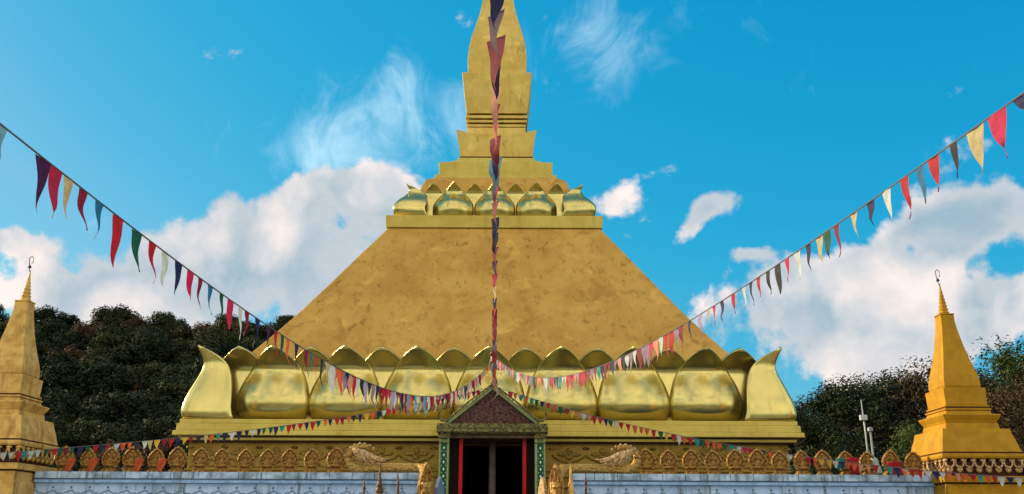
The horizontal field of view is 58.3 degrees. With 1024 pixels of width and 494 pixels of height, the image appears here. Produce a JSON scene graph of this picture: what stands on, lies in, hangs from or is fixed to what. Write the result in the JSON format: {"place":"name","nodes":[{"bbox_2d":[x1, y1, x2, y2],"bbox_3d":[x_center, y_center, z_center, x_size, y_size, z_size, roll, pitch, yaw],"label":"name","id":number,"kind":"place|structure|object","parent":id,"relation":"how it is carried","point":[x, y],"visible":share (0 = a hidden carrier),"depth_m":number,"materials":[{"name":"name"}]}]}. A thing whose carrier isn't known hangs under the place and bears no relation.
{"place":"outdoors","nodes":[
{"label":"outdoors","id":0,"kind":"place"},
{"bbox_2d":[172,0,804,493],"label":"great stupa","id":1,"kind":"object","parent":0,"point":[402,304],"visible":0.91,"depth_m":17.76,"materials":[{"name":"gold metal"}]},
{"bbox_2d":[0,123,490,415],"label":"pennant string","id":2,"kind":"object","parent":1,"relation":"hanging from","point":[45,167],"visible":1,"depth_m":5.55,"materials":[{"name":"multicoloured fabric"}]},
{"bbox_2d":[487,0,505,362],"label":"pennant string","id":3,"kind":"object","parent":1,"relation":"hanging from","point":[495,45],"visible":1,"depth_m":7.79,"materials":[{"name":"multicoloured fabric"}]},
{"bbox_2d":[488,350,498,401],"bbox_3d":[-0.305,2.143,15.353,0.174,0.895,0.240,8,-19,-23],"label":"cloth tassel","id":4,"kind":"object","parent":3,"relation":"hanging from","point":[493,372],"visible":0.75,"depth_m":15.39,"materials":[{"name":"fabric"}]},
{"bbox_2d":[495,386,1021,486],"bbox_3d":[3.821,2.821,13.936,8.642,1.788,0.036,-5,-18,16],"label":"pennant string","id":5,"kind":"object","parent":1,"relation":"hanging from","point":[964,476],"visible":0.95,"depth_m":13.83,"materials":[{"name":"multicoloured fabric"}]},
{"bbox_2d":[495,92,1023,393],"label":"pennant string","id":6,"kind":"object","parent":1,"relation":"hanging from","point":[997,120],"visible":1,"depth_m":5.50,"materials":[{"name":"multicoloured fabric"}]},
{"bbox_2d":[0,0,1023,468],"label":"sky","id":7,"kind":"structure","parent":0,"point":[264,146],"materials":[{"name":"blue"}]},
{"label":"ground","id":8,"kind":"structure","parent":0,"visible":0},
{"bbox_2d":[34,471,419,493],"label":"boundary wall","id":9,"kind":"structure","parent":8,"relation":"on","point":[68,482],"depth_m":13.47,"materials":[{"name":"white paint"}]},
{"bbox_2d":[54,445,74,470],"bbox_3d":[-6.664,3.157,13.694,0.294,0.388,0.139,-1,-18,1],"label":"leaf finial","id":10,"kind":"object","parent":9,"relation":"on","point":[60,461],"visible":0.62,"depth_m":13.65,"materials":[{"name":"gold metal"}]},
{"bbox_2d":[79,448,96,471],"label":"leaf finial","id":11,"kind":"object","parent":9,"relation":"on","point":[84,459],"visible":0.87,"depth_m":13.66,"materials":[{"name":"brown"}]},
{"bbox_2d":[101,447,120,471],"bbox_3d":[-5.974,3.166,13.692,0.284,0.375,0.134,3,-17,1],"label":"leaf finial","id":12,"kind":"object","parent":9,"relation":"on","point":[110,459],"visible":0.98,"depth_m":13.66,"materials":[{"name":"brown metal"}]},
{"bbox_2d":[122,446,142,471],"bbox_3d":[-5.661,3.163,13.693,0.291,0.384,0.137,2,-18,-10],"label":"leaf finial","id":13,"kind":"object","parent":9,"relation":"on","point":[131,456],"visible":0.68,"depth_m":13.66,"materials":[{"name":"brown"}]},
{"bbox_2d":[146,448,164,471],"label":"leaf finial","id":14,"kind":"object","parent":9,"relation":"on","point":[155,455],"visible":0.91,"depth_m":13.67,"materials":[{"name":"brown"}]},
{"bbox_2d":[167,446,187,471],"bbox_3d":[-4.985,3.164,13.694,0.294,0.388,0.139,2,-18,-4],"label":"leaf finial","id":15,"kind":"object","parent":9,"relation":"on","point":[177,458],"visible":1,"depth_m":13.66,"materials":[{"name":"brown metal"}]},
{"bbox_2d":[191,447,210,471],"bbox_3d":[-4.637,3.174,13.692,0.280,0.370,0.132,3,-18,-5],"label":"leaf finial","id":16,"kind":"object","parent":9,"relation":"on","point":[201,457],"visible":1,"depth_m":13.66,"materials":[{"name":"brown metal"}]},
{"bbox_2d":[213,448,231,471],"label":"leaf finial","id":17,"kind":"object","parent":9,"relation":"on","point":[222,457],"visible":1,"depth_m":13.66,"materials":[{"name":"brown metal"}]},
{"bbox_2d":[237,448,254,471],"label":"leaf finial","id":18,"kind":"object","parent":9,"relation":"on","point":[245,460],"visible":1,"depth_m":13.66,"materials":[{"name":"brown"}]},
{"bbox_2d":[258,448,276,471],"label":"leaf finial","id":19,"kind":"object","parent":9,"relation":"on","point":[267,461],"visible":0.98,"depth_m":13.66,"materials":[{"name":"brown"}]},
{"bbox_2d":[280,448,298,472],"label":"leaf finial","id":20,"kind":"object","parent":9,"relation":"on","point":[289,461],"visible":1,"depth_m":13.66,"materials":[{"name":"brown metal"}]},
{"bbox_2d":[304,448,320,471],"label":"leaf finial","id":21,"kind":"object","parent":9,"relation":"on","point":[312,460],"visible":0.98,"depth_m":13.65,"materials":[{"name":"brown"}]},
{"bbox_2d":[326,447,344,472],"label":"leaf finial","id":22,"kind":"object","parent":9,"relation":"on","point":[335,459],"visible":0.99,"depth_m":13.66,"materials":[{"name":"brown metal"}]},
{"bbox_2d":[344,442,443,493],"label":"naga balustrade","id":23,"kind":"object","parent":9,"relation":"on","point":[425,485],"visible":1,"depth_m":13.60,"materials":[{"name":"gold metal"}]},
{"bbox_2d":[572,474,934,493],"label":"boundary wall","id":24,"kind":"structure","parent":8,"relation":"on","point":[728,484],"depth_m":13.47,"materials":[{"name":"white paint"}]},
{"bbox_2d":[538,443,640,493],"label":"naga balustrade","id":25,"kind":"object","parent":24,"relation":"on","point":[611,464],"visible":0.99,"depth_m":13.59,"materials":[{"name":"gold metal"}]},
{"bbox_2d":[639,448,656,473],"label":"leaf finial","id":26,"kind":"object","parent":24,"relation":"on","point":[647,465],"visible":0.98,"depth_m":13.65,"materials":[{"name":"brown metal"}]},
{"bbox_2d":[659,449,678,473],"bbox_3d":[2.341,3.204,13.693,0.282,0.372,0.133,-4,-18,10],"label":"leaf finial","id":27,"kind":"object","parent":24,"relation":"on","point":[668,459],"visible":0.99,"depth_m":13.66,"materials":[{"name":"brown metal"}]},
{"bbox_2d":[682,449,700,473],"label":"leaf finial","id":28,"kind":"object","parent":24,"relation":"on","point":[691,459],"visible":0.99,"depth_m":13.66,"materials":[{"name":"brown metal"}]},
{"bbox_2d":[704,450,722,473],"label":"leaf finial","id":29,"kind":"object","parent":24,"relation":"on","point":[713,462],"visible":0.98,"depth_m":13.66,"materials":[{"name":"brown metal"}]},
{"bbox_2d":[726,449,745,473],"bbox_3d":[3.333,3.202,13.693,0.290,0.383,0.137,-1,-17,7],"label":"leaf finial","id":30,"kind":"object","parent":24,"relation":"on","point":[735,460],"visible":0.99,"depth_m":13.66,"materials":[{"name":"brown metal"}]},
{"bbox_2d":[748,448,767,473],"bbox_3d":[3.664,3.201,13.694,0.294,0.389,0.139,-2,-18,6],"label":"leaf finial","id":31,"kind":"object","parent":24,"relation":"on","point":[757,460],"visible":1,"depth_m":13.66,"materials":[{"name":"brown metal"}]},
{"bbox_2d":[771,450,788,474],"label":"leaf finial","id":32,"kind":"object","parent":24,"relation":"on","point":[779,462],"visible":0.98,"depth_m":13.66,"materials":[{"name":"brown metal"}]},
{"bbox_2d":[793,450,810,474],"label":"leaf finial","id":33,"kind":"object","parent":24,"relation":"on","point":[803,466],"visible":0.99,"depth_m":13.65,"materials":[{"name":"brown"}]},
{"bbox_2d":[814,449,832,474],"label":"leaf finial","id":34,"kind":"object","parent":24,"relation":"on","point":[824,468],"visible":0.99,"depth_m":13.65,"materials":[{"name":"brown"}]},
{"bbox_2d":[837,451,854,474],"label":"leaf finial","id":35,"kind":"object","parent":24,"relation":"on","point":[844,455],"visible":0.56,"depth_m":13.66,"materials":[{"name":"brown"}]},
{"bbox_2d":[847,457,859,474],"bbox_3d":[5.030,3.222,13.521,0.178,0.258,0.047,-2,-18,8],"label":"draped cloth","id":36,"kind":"object","parent":24,"relation":"on","point":[854,460],"visible":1,"depth_m":13.52,"materials":[{"name":"fabric"}]},
{"bbox_2d":[859,451,876,474],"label":"leaf finial","id":37,"kind":"object","parent":24,"relation":"on","point":[865,458],"visible":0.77,"depth_m":13.68,"materials":[{"name":"brown"}]},
{"bbox_2d":[882,450,899,474],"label":"leaf finial","id":38,"kind":"object","parent":24,"relation":"on","point":[890,456],"visible":0.71,"depth_m":13.68,"materials":[{"name":"brown"}]},
{"bbox_2d":[886,461,902,474],"bbox_3d":[5.636,3.252,13.510,0.241,0.198,0.046,-2,-18,6],"label":"draped cloth","id":39,"kind":"object","parent":24,"relation":"on","point":[895,464],"visible":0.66,"depth_m":13.52,"materials":[{"name":"fabric"}]},
{"bbox_2d":[904,451,922,474],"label":"leaf finial","id":40,"kind":"object","parent":24,"relation":"on","point":[913,460],"visible":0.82,"depth_m":13.67,"materials":[{"name":"brown"}]},
{"bbox_2d":[788,397,867,474],"bbox_3d":[12.911,10.778,40.812,6.157,8.498,6.408,-6,-19,20],"label":"broadleaf tree","id":41,"kind":"object","parent":8,"relation":"on","point":[819,431],"visible":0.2,"depth_m":40.64,"materials":[{"name":"green plant"}]},
{"bbox_2d":[790,386,886,471],"bbox_3d":[17.074,12.903,50.443,7.925,10.511,7.616,12,-21,-32],"label":"broadleaf tree","id":42,"kind":"object","parent":8,"relation":"on","point":[821,413],"visible":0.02,"depth_m":51.01,"materials":[{"name":"green plant"}]},
{"bbox_2d":[789,371,907,474],"bbox_3d":[15.667,10.791,42.649,6.654,9.787,6.551,-5,-18,15],"label":"broadleaf tree","id":43,"kind":"object","parent":8,"relation":"on","point":[877,420],"visible":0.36,"depth_m":42.73,"materials":[{"name":"green plant"}]},
{"bbox_2d":[859,401,870,471],"bbox_3d":[11.363,7.827,28.993,0.220,6.000,0.140,0,-18,0],"label":"utility pole","id":44,"kind":"object","parent":8,"relation":"on","point":[863,417],"visible":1,"depth_m":29.64,"materials":[{"name":"grey"}]},
{"bbox_2d":[847,367,916,465],"bbox_3d":[21.341,12.515,50.769,7.926,11.657,7.802,8,-19,-23],"label":"broadleaf tree","id":45,"kind":"object","parent":8,"relation":"on","point":[888,376],"visible":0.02,"depth_m":51.55,"materials":[{"name":"green plant"}]},
{"bbox_2d":[840,375,925,460],"bbox_3d":[18.879,11.290,44.669,6.772,10.117,6.879,4,-18,-11],"label":"broadleaf tree","id":46,"kind":"object","parent":8,"relation":"on","point":[886,395],"visible":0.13,"depth_m":45.01,"materials":[{"name":"green plant"}]},
{"bbox_2d":[855,416,922,474],"bbox_3d":[14.442,9.207,32.544,4.575,6.272,5.043,11,-20,-31],"label":"broadleaf tree","id":47,"kind":"object","parent":8,"relation":"on","point":[906,438],"visible":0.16,"depth_m":33.40,"materials":[{"name":"green plant"}]},
{"bbox_2d":[788,443,1020,475],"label":"undergrowth","id":48,"kind":"object","parent":8,"relation":"on","point":[807,449],"visible":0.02,"depth_m":37.64,"materials":[{"name":"green plant"}]},
{"bbox_2d":[874,355,1023,471],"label":"broadleaf tree","id":49,"kind":"object","parent":8,"relation":"on","point":[919,390],"visible":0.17,"depth_m":43.02,"materials":[{"name":"green plant"}]},
{"bbox_2d":[911,270,1023,493],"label":"corner stupa","id":50,"kind":"object","parent":8,"relation":"on","point":[963,432],"visible":0.85,"depth_m":13.55,"materials":[{"name":"gold metal"}]},
{"bbox_2d":[917,379,1023,475],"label":"broadleaf tree","id":51,"kind":"object","parent":8,"relation":"on","point":[994,404],"visible":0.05,"depth_m":35.03,"materials":[{"name":"green plant"}]},
{"bbox_2d":[966,332,1023,475],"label":"broadleaf tree","id":52,"kind":"object","parent":8,"relation":"on","point":[1011,360],"visible":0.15,"depth_m":44.35,"materials":[{"name":"green plant"}]},
{"bbox_2d":[979,335,1023,431],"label":"broadleaf tree","id":53,"kind":"object","parent":8,"relation":"on","point":[1017,345],"visible":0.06,"depth_m":47.88,"materials":[{"name":"green plant"}]},
{"bbox_2d":[986,368,1023,475],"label":"broadleaf tree","id":54,"kind":"object","parent":8,"relation":"on","point":[1019,392],"visible":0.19,"depth_m":37.40,"materials":[{"name":"green plant"}]},
{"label":"hill","id":55,"kind":"structure","parent":0,"visible":0},
{"bbox_2d":[35,329,52,353],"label":"forest tree","id":56,"kind":"object","parent":55,"relation":"on","point":[39,337],"visible":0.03,"depth_m":78.50,"materials":[{"name":"green plant"}]},
{"bbox_2d":[35,340,64,358],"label":"forest tree","id":57,"kind":"object","parent":55,"relation":"on","point":[42,348],"visible":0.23,"depth_m":75.82,"materials":[{"name":"green plant"}]},
{"bbox_2d":[34,316,65,343],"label":"forest tree","id":58,"kind":"object","parent":55,"relation":"on","point":[54,320],"visible":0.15,"depth_m":84.49,"materials":[{"name":"green plant"}]},
{"bbox_2d":[34,304,68,329],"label":"forest tree","id":59,"kind":"object","parent":55,"relation":"on","point":[43,313],"visible":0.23,"depth_m":89.39,"materials":[{"name":"green plant"}]},
{"bbox_2d":[34,321,74,348],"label":"forest tree","id":60,"kind":"object","parent":55,"relation":"on","point":[51,329],"visible":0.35,"depth_m":82.10,"materials":[{"name":"green plant"}]},
{"bbox_2d":[40,392,74,426],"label":"forest tree","id":61,"kind":"object","parent":55,"relation":"on","point":[57,406],"visible":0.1,"depth_m":56.81,"materials":[{"name":"green plant"}]},
{"bbox_2d":[44,414,76,450],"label":"forest tree","id":62,"kind":"object","parent":55,"relation":"on","point":[54,420],"visible":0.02,"depth_m":53.31,"materials":[{"name":"green plant"}]},
{"bbox_2d":[37,350,84,391],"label":"forest tree","id":63,"kind":"object","parent":55,"relation":"on","point":[59,358],"visible":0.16,"depth_m":68.59,"materials":[{"name":"green plant"}]},
{"bbox_2d":[42,388,80,416],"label":"forest tree","id":64,"kind":"object","parent":55,"relation":"on","point":[70,404],"visible":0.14,"depth_m":60.44,"materials":[{"name":"green plant"}]},
{"bbox_2d":[40,360,92,403],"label":"forest tree","id":65,"kind":"object","parent":55,"relation":"on","point":[62,375],"visible":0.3,"depth_m":65.27,"materials":[{"name":"green plant"}]},
{"bbox_2d":[47,344,86,362],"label":"forest tree","id":66,"kind":"object","parent":55,"relation":"on","point":[73,352],"visible":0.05,"depth_m":73.91,"materials":[{"name":"green plant"}]},
{"bbox_2d":[56,312,85,330],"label":"forest tree","id":67,"kind":"object","parent":55,"relation":"on","point":[70,319],"visible":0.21,"depth_m":88.20,"materials":[{"name":"green plant"}]},
{"bbox_2d":[53,330,91,352],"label":"forest tree","id":68,"kind":"object","parent":55,"relation":"on","point":[80,342],"visible":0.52,"depth_m":78.30,"materials":[{"name":"green plant"}]},
{"bbox_2d":[56,416,107,453],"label":"forest tree","id":69,"kind":"object","parent":55,"relation":"on","point":[81,430],"visible":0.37,"depth_m":52.89,"materials":[{"name":"green plant"}]},
{"bbox_2d":[64,319,105,340],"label":"forest tree","id":70,"kind":"object","parent":55,"relation":"on","point":[89,331],"visible":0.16,"depth_m":82.03,"materials":[{"name":"green plant"}]},
{"bbox_2d":[80,352,114,389],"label":"forest tree","id":71,"kind":"object","parent":55,"relation":"on","point":[89,358],"visible":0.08,"depth_m":70.42,"materials":[{"name":"green plant"}]},
{"bbox_2d":[60,389,143,453],"bbox_3d":[-26.154,11.907,58.593,5.314,5.671,4.842,0,-18,2],"label":"forest tree","id":72,"kind":"object","parent":55,"relation":"on","point":[83,409],"visible":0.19,"depth_m":58.01,"materials":[{"name":"green plant"}]},
{"bbox_2d":[67,361,138,400],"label":"forest tree","id":73,"kind":"object","parent":55,"relation":"on","point":[93,373],"visible":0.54,"depth_m":65.17,"materials":[{"name":"green plant"}]},
{"bbox_2d":[80,331,134,366],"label":"forest tree","id":74,"kind":"object","parent":55,"relation":"on","point":[109,340],"visible":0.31,"depth_m":77.35,"materials":[{"name":"green plant"}]},
{"bbox_2d":[84,303,139,337],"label":"forest tree","id":75,"kind":"object","parent":55,"relation":"on","point":[106,315],"visible":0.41,"depth_m":86.61,"materials":[{"name":"green plant"}]},
{"bbox_2d":[89,323,137,348],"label":"forest tree","id":76,"kind":"object","parent":55,"relation":"on","point":[118,329],"visible":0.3,"depth_m":80.47,"materials":[{"name":"green plant"}]},
{"bbox_2d":[74,422,154,462],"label":"forest tree","id":77,"kind":"object","parent":55,"relation":"on","point":[122,433],"visible":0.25,"depth_m":51.48,"materials":[{"name":"green plant"}]},
{"bbox_2d":[87,388,154,444],"bbox_3d":[-24.683,11.976,58.340,4.917,5.676,4.780,-3,-18,10],"label":"forest tree","id":78,"kind":"object","parent":55,"relation":"on","point":[128,402],"visible":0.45,"depth_m":58.08,"materials":[{"name":"green plant"}]},
{"bbox_2d":[100,345,144,371],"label":"forest tree","id":79,"kind":"object","parent":55,"relation":"on","point":[120,354],"visible":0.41,"depth_m":75.00,"materials":[{"name":"green plant"}]},
{"bbox_2d":[108,365,142,393],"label":"forest tree","id":80,"kind":"object","parent":55,"relation":"on","point":[136,387],"visible":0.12,"depth_m":67.91,"materials":[{"name":"green plant"}]},
{"bbox_2d":[94,439,166,471],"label":"forest tree","id":81,"kind":"object","parent":55,"relation":"on","point":[120,467],"visible":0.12,"depth_m":48.77,"materials":[{"name":"green plant"}]},
{"bbox_2d":[115,314,145,329],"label":"forest tree","id":82,"kind":"object","parent":55,"relation":"on","point":[138,320],"visible":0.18,"depth_m":86.05,"materials":[{"name":"green plant"}]},
{"bbox_2d":[121,360,165,391],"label":"forest tree","id":83,"kind":"object","parent":55,"relation":"on","point":[151,370],"visible":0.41,"depth_m":71.10,"materials":[{"name":"green plant"}]},
{"bbox_2d":[126,331,179,380],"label":"forest tree","id":84,"kind":"object","parent":55,"relation":"on","point":[151,342],"visible":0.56,"depth_m":75.70,"materials":[{"name":"green plant"}]},
{"bbox_2d":[130,326,175,366],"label":"forest tree","id":85,"kind":"object","parent":55,"relation":"on","point":[160,331],"visible":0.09,"depth_m":79.77,"materials":[{"name":"green plant"}]},
{"bbox_2d":[130,414,178,453],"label":"forest tree","id":86,"kind":"object","parent":55,"relation":"on","point":[153,429],"visible":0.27,"depth_m":53.13,"materials":[{"name":"green plant"}]},
{"bbox_2d":[135,311,185,332],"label":"forest tree","id":87,"kind":"object","parent":55,"relation":"on","point":[164,320],"visible":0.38,"depth_m":84.48,"materials":[{"name":"green plant"}]},
{"bbox_2d":[143,375,190,418],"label":"forest tree","id":88,"kind":"object","parent":55,"relation":"on","point":[163,396],"visible":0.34,"depth_m":62.70,"materials":[{"name":"green plant"}]},
{"bbox_2d":[152,404,181,419],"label":"forest tree","id":89,"kind":"object","parent":55,"relation":"on","point":[171,411],"visible":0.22,"depth_m":58.15,"materials":[{"name":"green plant"}]},
{"bbox_2d":[146,427,188,471],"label":"forest tree","id":90,"kind":"object","parent":55,"relation":"on","point":[163,449],"visible":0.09,"depth_m":51.05,"materials":[{"name":"green plant"}]},
{"bbox_2d":[148,364,199,403],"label":"forest tree","id":91,"kind":"object","parent":55,"relation":"on","point":[171,371],"visible":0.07,"depth_m":68.50,"materials":[{"name":"green plant"}]},
{"bbox_2d":[156,379,194,408],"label":"forest tree","id":92,"kind":"object","parent":55,"relation":"on","point":[183,389],"visible":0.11,"depth_m":62.35,"materials":[{"name":"green plant"}]},
{"bbox_2d":[162,338,191,364],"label":"forest tree","id":93,"kind":"object","parent":55,"relation":"on","point":[183,345],"visible":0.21,"depth_m":78.61,"materials":[{"name":"green plant"}]},
{"bbox_2d":[165,323,201,365],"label":"forest tree","id":94,"kind":"object","parent":55,"relation":"on","point":[185,334],"visible":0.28,"depth_m":80.95,"materials":[{"name":"green plant"}]},
{"bbox_2d":[175,356,203,396],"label":"forest tree","id":95,"kind":"object","parent":55,"relation":"on","point":[196,373],"visible":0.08,"depth_m":67.44,"materials":[{"name":"green plant"}]},
{"bbox_2d":[178,336,225,366],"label":"forest tree","id":96,"kind":"object","parent":55,"relation":"on","point":[212,346],"visible":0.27,"depth_m":74.88,"materials":[{"name":"green plant"}]},
{"bbox_2d":[179,328,229,364],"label":"forest tree","id":97,"kind":"object","parent":55,"relation":"on","point":[208,333],"visible":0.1,"depth_m":77.55,"materials":[{"name":"green plant"}]},
{"bbox_2d":[193,329,242,350],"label":"forest tree","id":98,"kind":"object","parent":55,"relation":"on","point":[231,337],"visible":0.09,"depth_m":80.44,"materials":[{"name":"green plant"}]},
{"bbox_2d":[201,313,238,334],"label":"forest tree","id":99,"kind":"object","parent":55,"relation":"on","point":[223,325],"visible":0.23,"depth_m":85.52,"materials":[{"name":"green plant"}]},
{"bbox_2d":[217,342,255,356],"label":"forest tree","id":100,"kind":"object","parent":55,"relation":"on","point":[227,349],"visible":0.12,"depth_m":76.25,"materials":[{"name":"green plant"}]},
{"bbox_2d":[231,320,254,338],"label":"forest tree","id":101,"kind":"object","parent":55,"relation":"on","point":[237,325],"visible":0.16,"depth_m":84.23,"materials":[{"name":"green plant"}]},
{"bbox_2d":[235,336,265,351],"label":"forest tree","id":102,"kind":"object","parent":55,"relation":"on","point":[256,344],"visible":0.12,"depth_m":78.03,"materials":[{"name":"green plant"}]},
{"bbox_2d":[235,323,275,345],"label":"forest tree","id":103,"kind":"object","parent":55,"relation":"on","point":[262,334],"visible":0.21,"depth_m":82.24,"materials":[{"name":"green plant"}]},
{"bbox_2d":[270,314,294,335],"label":"forest tree","id":104,"kind":"object","parent":55,"relation":"on","point":[282,320],"visible":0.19,"depth_m":86.44,"materials":[{"name":"green plant"}]},
{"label":"pavement","id":105,"kind":"structure","parent":0,"visible":0},
{"bbox_2d":[0,256,59,493],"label":"corner stupa","id":106,"kind":"object","parent":105,"relation":"on","point":[25,425],"visible":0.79,"depth_m":13.74,"materials":[{"name":"gold metal"}]},
{"bbox_2d":[0,387,490,461],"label":"pennant string","id":107,"kind":"object","parent":106,"relation":"hanging from","point":[116,445],"visible":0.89,"depth_m":13.76,"materials":[{"name":"multicoloured fabric"}]},
{"bbox_2d":[375,464,382,493],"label":"pinnacle","id":108,"kind":"object","parent":105,"relation":"on","point":[379,489],"visible":1,"depth_m":12.43,"materials":[{"name":"brown metal"}]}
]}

